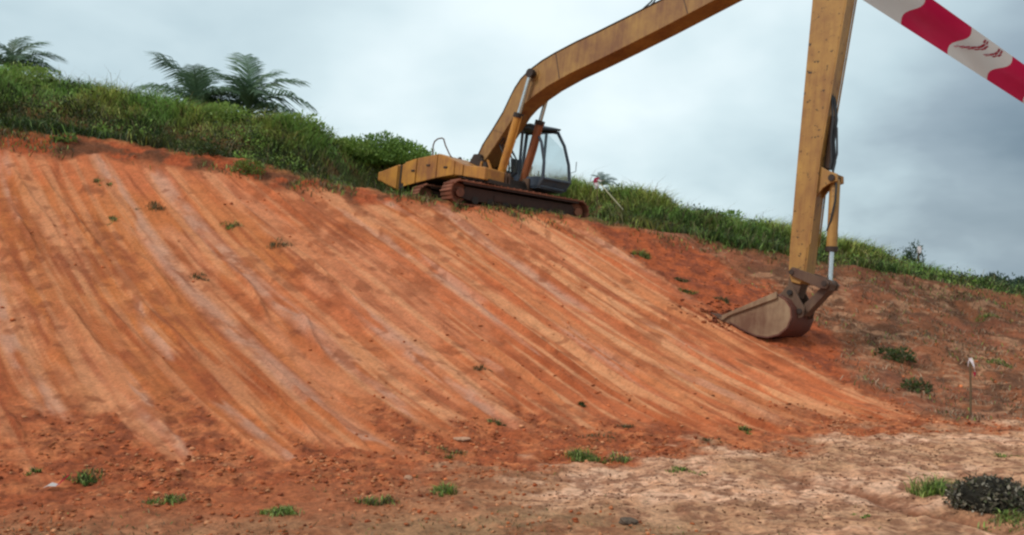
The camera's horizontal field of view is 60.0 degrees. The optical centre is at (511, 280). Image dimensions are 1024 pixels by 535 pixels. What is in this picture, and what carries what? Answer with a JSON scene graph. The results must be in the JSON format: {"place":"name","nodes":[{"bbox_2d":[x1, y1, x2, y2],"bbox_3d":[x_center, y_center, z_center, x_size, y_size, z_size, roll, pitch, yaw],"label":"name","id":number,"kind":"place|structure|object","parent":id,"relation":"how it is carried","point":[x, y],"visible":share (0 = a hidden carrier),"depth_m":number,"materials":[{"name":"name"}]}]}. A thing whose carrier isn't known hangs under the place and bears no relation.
{"place":"outdoors","nodes":[
{"label":"outdoors","id":0,"kind":"place"},
{"bbox_2d":[0,87,1023,534],"bbox_3d":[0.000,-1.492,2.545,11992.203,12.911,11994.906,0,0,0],"label":"ground","id":1,"kind":"structure","parent":0,"point":[248,323],"depth_m":16.43,"materials":[{"name":"soil"}]},
{"bbox_2d":[23,466,41,475],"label":"grass tuft","id":2,"kind":"object","parent":1,"relation":"on","point":[32,470],"visible":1,"depth_m":10.99,"materials":[{"name":"green plant"}]},
{"bbox_2d":[0,36,67,79],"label":"oil palm","id":3,"kind":"object","parent":1,"relation":"on","point":[20,56],"visible":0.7,"depth_m":40.02,"materials":[{"name":"green plant"}]},
{"bbox_2d":[1,60,66,88],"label":"bush","id":4,"kind":"object","parent":1,"relation":"on","point":[32,72],"visible":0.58,"depth_m":28.06,"materials":[{"name":"green plant"}]},
{"bbox_2d":[45,474,70,486],"bbox_3d":[-5.379,2.376,10.469,0.295,0.140,0.090,0,0,-10],"label":"tape scrap","id":5,"kind":"object","parent":1,"relation":"on","point":[53,484],"visible":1,"depth_m":10.48,"materials":[{"name":"white plastic"}]},
{"bbox_2d":[49,132,80,142],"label":"weed bush","id":6,"kind":"object","parent":1,"relation":"on","point":[67,137],"visible":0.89,"depth_m":23.25,"materials":[{"name":"green plant"}]},
{"bbox_2d":[61,465,105,486],"bbox_3d":[-5.214,2.373,10.777,0.560,0.232,0.491,0,0,0],"label":"grass tuft","id":7,"kind":"object","parent":1,"relation":"on","point":[84,479],"visible":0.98,"depth_m":10.76,"materials":[{"name":"green plant"}]},
{"bbox_2d":[90,118,114,134],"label":"weed bush","id":8,"kind":"object","parent":1,"relation":"on","point":[104,126],"visible":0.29,"depth_m":25.53,"materials":[{"name":"green plant"}]},
{"bbox_2d":[93,178,112,186],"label":"grass tuft","id":9,"kind":"object","parent":1,"relation":"on","point":[98,179],"visible":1,"depth_m":21.83,"materials":[{"name":"green plant"}]},
{"bbox_2d":[105,215,117,224],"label":"grass tuft","id":10,"kind":"object","parent":1,"relation":"on","point":[110,217],"visible":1,"depth_m":20.36,"materials":[{"name":"brown plant"}]},
{"bbox_2d":[130,200,165,212],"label":"grass tuft","id":11,"kind":"object","parent":1,"relation":"on","point":[152,205],"visible":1,"depth_m":21.32,"materials":[{"name":"brown plant"}]},
{"bbox_2d":[141,493,188,505],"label":"grass tuft","id":12,"kind":"object","parent":1,"relation":"on","point":[169,498],"visible":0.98,"depth_m":9.91,"materials":[{"name":"green plant"}]},
{"bbox_2d":[133,51,248,112],"bbox_3d":[-13.249,-7.340,37.215,5.122,4.335,4.442,0,0,0],"label":"oil palm","id":13,"kind":"object","parent":1,"relation":"on","point":[195,81],"visible":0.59,"depth_m":36.65,"materials":[{"name":"green plant"}]},
{"bbox_2d":[189,272,209,281],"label":"grass tuft","id":14,"kind":"object","parent":1,"relation":"on","point":[198,277],"visible":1,"depth_m":18.71,"materials":[{"name":"brown plant"}]},
{"bbox_2d":[193,142,232,156],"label":"weed bush","id":15,"kind":"object","parent":1,"relation":"on","point":[210,152],"visible":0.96,"depth_m":24.38,"materials":[{"name":"green plant"}]},
{"bbox_2d":[193,99,254,123],"bbox_3d":[-9.482,-5.438,28.885,2.442,0.998,1.914,0,0,0],"label":"bush","id":16,"kind":"object","parent":1,"relation":"on","point":[211,110],"visible":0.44,"depth_m":28.55,"materials":[{"name":"green plant"}]},
{"bbox_2d":[219,220,241,229],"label":"grass tuft","id":17,"kind":"object","parent":1,"relation":"on","point":[232,226],"visible":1,"depth_m":21.18,"materials":[{"name":"green plant"}]},
{"bbox_2d":[229,158,266,174],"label":"weed bush","id":18,"kind":"object","parent":1,"relation":"on","point":[240,163],"visible":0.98,"depth_m":23.90,"materials":[{"name":"green plant"}]},
{"bbox_2d":[192,52,317,120],"bbox_3d":[-10.847,-7.310,37.615,5.519,5.008,4.852,0,0,0],"label":"oil palm","id":19,"kind":"object","parent":1,"relation":"on","point":[254,91],"visible":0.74,"depth_m":37.29,"materials":[{"name":"green plant"}]},
{"bbox_2d":[254,503,301,516],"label":"grass tuft","id":20,"kind":"object","parent":1,"relation":"on","point":[284,511],"visible":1,"depth_m":9.46,"materials":[{"name":"green plant"}]},
{"bbox_2d":[267,237,292,248],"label":"grass tuft","id":21,"kind":"object","parent":1,"relation":"on","point":[278,244],"visible":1,"depth_m":20.69,"materials":[{"name":"brown plant"}]},
{"bbox_2d":[269,109,336,137],"bbox_3d":[-7.300,-5.128,29.363,2.941,1.016,1.849,0,0,0],"label":"bush","id":22,"kind":"object","parent":1,"relation":"on","point":[304,122],"visible":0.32,"depth_m":29.02,"materials":[{"name":"green plant"}]},
{"bbox_2d":[328,135,378,160],"bbox_3d":[-5.572,-4.518,30.367,2.230,0.888,1.845,0,0,-13],"label":"bush","id":23,"kind":"object","parent":1,"relation":"on","point":[352,147],"visible":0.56,"depth_m":30.00,"materials":[{"name":"green plant"}]},
{"bbox_2d":[354,494,399,505],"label":"grass tuft","id":24,"kind":"object","parent":1,"relation":"on","point":[372,501],"visible":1,"depth_m":9.88,"materials":[{"name":"green plant"}]},
{"bbox_2d":[339,129,431,167],"bbox_3d":[-4.830,-4.595,31.166,4.441,1.372,2.792,0,0,0],"label":"bush","id":25,"kind":"object","parent":1,"relation":"on","point":[394,150],"visible":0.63,"depth_m":30.55,"materials":[{"name":"green plant"}]},
{"bbox_2d":[403,475,411,479],"bbox_3d":[-1.304,2.483,11.139,0.106,0.077,0.102,0,0,39],"label":"stone","id":26,"kind":"object","parent":1,"relation":"on","point":[407,477],"visible":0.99,"depth_m":11.11,"materials":[{"name":"beige stone"}]},
{"bbox_2d":[0,124,819,267],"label":"lip grass","id":27,"kind":"structure","parent":1,"relation":"on","point":[421,199],"depth_m":24.37,"materials":[{"name":"green plant"}]},
{"bbox_2d":[410,142,441,157],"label":"bush","id":28,"kind":"object","parent":1,"relation":"on","point":[428,151],"visible":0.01,"depth_m":32.23,"materials":[{"name":"green plant"}]},
{"bbox_2d":[426,482,458,496],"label":"grass tuft","id":29,"kind":"object","parent":1,"relation":"on","point":[448,489],"visible":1,"depth_m":10.45,"materials":[{"name":"green plant"}]},
{"bbox_2d":[424,447,467,459],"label":"grass tuft","id":30,"kind":"object","parent":1,"relation":"on","point":[455,452],"visible":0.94,"depth_m":12.51,"materials":[{"name":"brown plant"}]},
{"bbox_2d":[453,437,470,440],"bbox_3d":[-0.746,2.361,13.197,0.270,0.065,0.173,0,0,0],"label":"stone","id":31,"kind":"object","parent":1,"relation":"on","point":[462,438],"visible":1,"depth_m":13.14,"materials":[{"name":"beige stone"}]},
{"bbox_2d":[473,363,492,371],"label":"grass tuft","id":32,"kind":"object","parent":1,"relation":"on","point":[481,366],"visible":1,"depth_m":16.44,"materials":[{"name":"brown plant"}]},
{"bbox_2d":[487,418,506,425],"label":"grass tuft","id":33,"kind":"object","parent":1,"relation":"on","point":[498,422],"visible":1,"depth_m":14.04,"materials":[{"name":"green plant"}]},
{"bbox_2d":[0,50,1023,299],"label":"ridge grass","id":34,"kind":"structure","parent":1,"relation":"on","point":[578,188],"depth_m":27.48,"materials":[{"name":"green plant"}]},
{"bbox_2d":[0,155,1023,443],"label":"soil crumbs","id":35,"kind":"object","parent":1,"relation":"on","point":[614,337],"visible":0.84,"depth_m":19.89,"materials":[{"name":"orange soil"}]},
{"bbox_2d":[0,357,1023,534],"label":"soil clods","id":36,"kind":"object","parent":1,"relation":"on","point":[316,481],"visible":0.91,"depth_m":11.41,"materials":[{"name":"brown soil"}]},
{"bbox_2d":[4,410,1022,534],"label":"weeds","id":37,"kind":"object","parent":1,"relation":"on","point":[133,533],"visible":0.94,"depth_m":9.12,"materials":[{"name":"green plant"}]},
{"bbox_2d":[578,401,585,406],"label":"grass tuft","id":38,"kind":"object","parent":1,"relation":"on","point":[580,403],"visible":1,"depth_m":15.29,"materials":[{"name":"green plant"}]},
{"bbox_2d":[559,444,613,463],"bbox_3d":[1.070,2.421,12.377,0.889,0.296,0.636,0,0,19],"label":"grass tuft","id":39,"kind":"object","parent":1,"relation":"on","point":[580,455],"visible":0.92,"depth_m":12.36,"materials":[{"name":"green plant"}]},
{"bbox_2d":[578,431,615,442],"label":"grass tuft","id":40,"kind":"object","parent":1,"relation":"on","point":[592,434],"visible":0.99,"depth_m":13.64,"materials":[{"name":"brown plant"}]},
{"bbox_2d":[593,177,603,207],"bbox_3d":[2.854,-2.530,28.962,0.412,1.661,0.109,0,0,0],"label":"marker stake","id":41,"kind":"object","parent":1,"relation":"on","point":[595,181],"visible":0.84,"depth_m":28.97,"materials":[{"name":"white wood"}]},
{"bbox_2d":[590,172,617,187],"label":"oil palm","id":42,"kind":"object","parent":1,"relation":"on","point":[602,177],"visible":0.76,"depth_m":75.01,"materials":[{"name":"green plant"}]},
{"bbox_2d":[601,184,623,209],"bbox_3d":[3.182,-2.650,28.241,0.032,0.905,1.104,0,0,-34],"label":"leaning pole","id":43,"kind":"object","parent":1,"relation":"on","point":[612,197],"visible":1,"depth_m":28.16,"materials":[{"name":"grey wood"}]},
{"bbox_2d":[378,0,856,338],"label":"excavator","id":44,"kind":"object","parent":1,"relation":"on","point":[482,176],"visible":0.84,"depth_m":22.92,"materials":[{"name":"metal"}]},
{"bbox_2d":[604,451,632,463],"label":"grass tuft","id":45,"kind":"object","parent":1,"relation":"on","point":[624,459],"visible":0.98,"depth_m":12.37,"materials":[{"name":"green plant"}]},
{"bbox_2d":[614,423,635,427],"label":"grass tuft","id":46,"kind":"object","parent":1,"relation":"on","point":[627,426],"visible":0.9,"depth_m":14.30,"materials":[{"name":"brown plant"}]},
{"bbox_2d":[619,517,637,524],"bbox_3d":[1.189,2.466,9.059,0.184,0.095,0.164,0,0,23],"label":"stone","id":47,"kind":"object","parent":1,"relation":"on","point":[627,521],"visible":0.96,"depth_m":9.01,"materials":[{"name":"grey stone"}]},
{"bbox_2d":[630,246,650,258],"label":"grass tuft","id":48,"kind":"object","parent":1,"relation":"on","point":[642,254],"visible":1,"depth_m":24.10,"materials":[{"name":"green plant"}]},
{"bbox_2d":[675,277,690,282],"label":"grass tuft","id":49,"kind":"object","parent":1,"relation":"on","point":[683,280],"visible":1,"depth_m":22.96,"materials":[{"name":"green plant"}]},
{"bbox_2d":[664,464,706,475],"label":"grass tuft","id":50,"kind":"object","parent":1,"relation":"on","point":[684,468],"visible":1,"depth_m":11.56,"materials":[{"name":"green plant"}]},
{"bbox_2d":[677,287,697,294],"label":"grass tuft","id":51,"kind":"object","parent":1,"relation":"on","point":[686,291],"visible":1,"depth_m":22.33,"materials":[{"name":"green plant"}]},
{"bbox_2d":[668,299,744,332],"bbox_3d":[5.306,0.884,21.175,3.329,0.864,1.963,0,0,0],"label":"spoil","id":52,"kind":"object","parent":1,"relation":"on","point":[714,320],"visible":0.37,"depth_m":21.18,"materials":[{"name":"soil"}]},
{"bbox_2d":[700,437,720,442],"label":"grass tuft","id":53,"kind":"object","parent":1,"relation":"on","point":[705,438],"visible":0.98,"depth_m":13.69,"materials":[{"name":"brown plant"}]},
{"bbox_2d":[715,296,729,303],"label":"grass tuft","id":54,"kind":"object","parent":1,"relation":"on","point":[725,300],"visible":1,"depth_m":22.16,"materials":[{"name":"green plant"}]},
{"bbox_2d":[706,207,743,220],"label":"bush","id":55,"kind":"object","parent":1,"relation":"on","point":[730,212],"visible":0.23,"depth_m":31.00,"materials":[{"name":"green plant"}]},
{"bbox_2d":[738,425,754,434],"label":"grass tuft","id":56,"kind":"object","parent":1,"relation":"on","point":[746,429],"visible":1,"depth_m":14.38,"materials":[{"name":"green plant"}]},
{"bbox_2d":[583,215,1023,423],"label":"dry stubble","id":57,"kind":"object","parent":1,"relation":"on","point":[990,350],"visible":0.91,"depth_m":21.75,"materials":[{"name":"brown plant"}]},
{"bbox_2d":[853,513,870,518],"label":"grass tuft","id":58,"kind":"object","parent":1,"relation":"on","point":[867,515],"visible":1,"depth_m":9.37,"materials":[{"name":"green plant"}]},
{"bbox_2d":[853,243,886,254],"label":"bush","id":59,"kind":"object","parent":1,"relation":"on","point":[868,247],"visible":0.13,"depth_m":29.64,"materials":[{"name":"green plant"}]},
{"bbox_2d":[874,345,916,362],"bbox_3d":[8.546,1.677,20.035,1.122,0.438,0.864,0,0,24],"label":"shrub","id":60,"kind":"object","parent":1,"relation":"on","point":[900,354],"visible":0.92,"depth_m":19.81,"materials":[{"name":"green plant"}]},
{"bbox_2d":[901,239,925,264],"bbox_3d":[16.210,-0.375,36.027,1.250,2.607,0.967,0,0,0],"label":"tree","id":61,"kind":"object","parent":1,"relation":"on","point":[910,252],"visible":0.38,"depth_m":35.89,"materials":[{"name":"green plant"}]},
{"bbox_2d":[899,376,933,393],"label":"shrub","id":62,"kind":"object","parent":1,"relation":"on","point":[914,385],"visible":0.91,"depth_m":17.84,"materials":[{"name":"green plant"}]},
{"bbox_2d":[917,246,921,263],"bbox_3d":[14.195,-0.595,30.978,0.212,1.202,0.072,0,0,-14],"label":"marker stake","id":63,"kind":"object","parent":1,"relation":"on","point":[919,248],"visible":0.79,"depth_m":30.97,"materials":[{"name":"white wood"}]},
{"bbox_2d":[901,471,954,497],"bbox_3d":[4.897,2.374,10.400,0.899,0.332,0.661,0,0,-19],"label":"grass tuft","id":64,"kind":"object","parent":1,"relation":"on","point":[932,488],"visible":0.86,"depth_m":10.36,"materials":[{"name":"green plant"}]},
{"bbox_2d":[968,358,975,415],"bbox_3d":[8.425,2.001,16.265,0.147,1.159,0.070,0,0,8],"label":"marker stake","id":65,"kind":"object","parent":1,"relation":"on","point":[970,360],"visible":0.88,"depth_m":16.26,"materials":[{"name":"brown wood"}]},
{"bbox_2d":[941,471,1023,515],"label":"dead brush heap","id":66,"kind":"object","parent":1,"relation":"on","point":[984,493],"visible":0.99,"depth_m":9.52,"materials":[{"name":"plant"}]},
{"bbox_2d":[974,312,999,321],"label":"grass tuft","id":67,"kind":"object","parent":1,"relation":"on","point":[984,316],"visible":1,"depth_m":23.69,"materials":[{"name":"green plant"}]},
{"bbox_2d":[980,271,1007,283],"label":"tree","id":68,"kind":"object","parent":1,"relation":"on","point":[1001,279],"visible":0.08,"depth_m":94.49,"materials":[{"name":"green plant"}]},
{"bbox_2d":[977,357,1011,368],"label":"grass tuft","id":69,"kind":"object","parent":1,"relation":"on","point":[992,360],"visible":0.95,"depth_m":20.08,"materials":[{"name":"green plant"}]},
{"bbox_2d":[974,507,1023,531],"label":"grass tuft","id":70,"kind":"object","parent":1,"relation":"on","point":[1012,515],"visible":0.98,"depth_m":9.23,"materials":[{"name":"green plant"}]},
{"bbox_2d":[989,452,1022,457],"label":"grass tuft","id":71,"kind":"object","parent":1,"relation":"on","point":[1001,455],"visible":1,"depth_m":12.51,"materials":[{"name":"green plant"}]},
{"bbox_2d":[998,272,1022,286],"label":"tree","id":72,"kind":"object","parent":1,"relation":"on","point":[1011,282],"visible":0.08,"depth_m":100.41,"materials":[{"name":"green plant"}]},
{"bbox_2d":[1011,275,1023,287],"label":"tree","id":73,"kind":"object","parent":1,"relation":"on","point":[1020,278],"visible":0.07,"depth_m":106.35,"materials":[{"name":"green plant"}]},
{"bbox_2d":[0,0,1023,279],"label":"sky","id":74,"kind":"structure","parent":0,"point":[931,150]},
{"bbox_2d":[863,0,1023,102],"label":"barrier tape","id":75,"kind":"object","parent":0,"point":[940,27],"visible":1,"depth_m":0.99,"materials":[{"name":"red plastic"}]}
]}

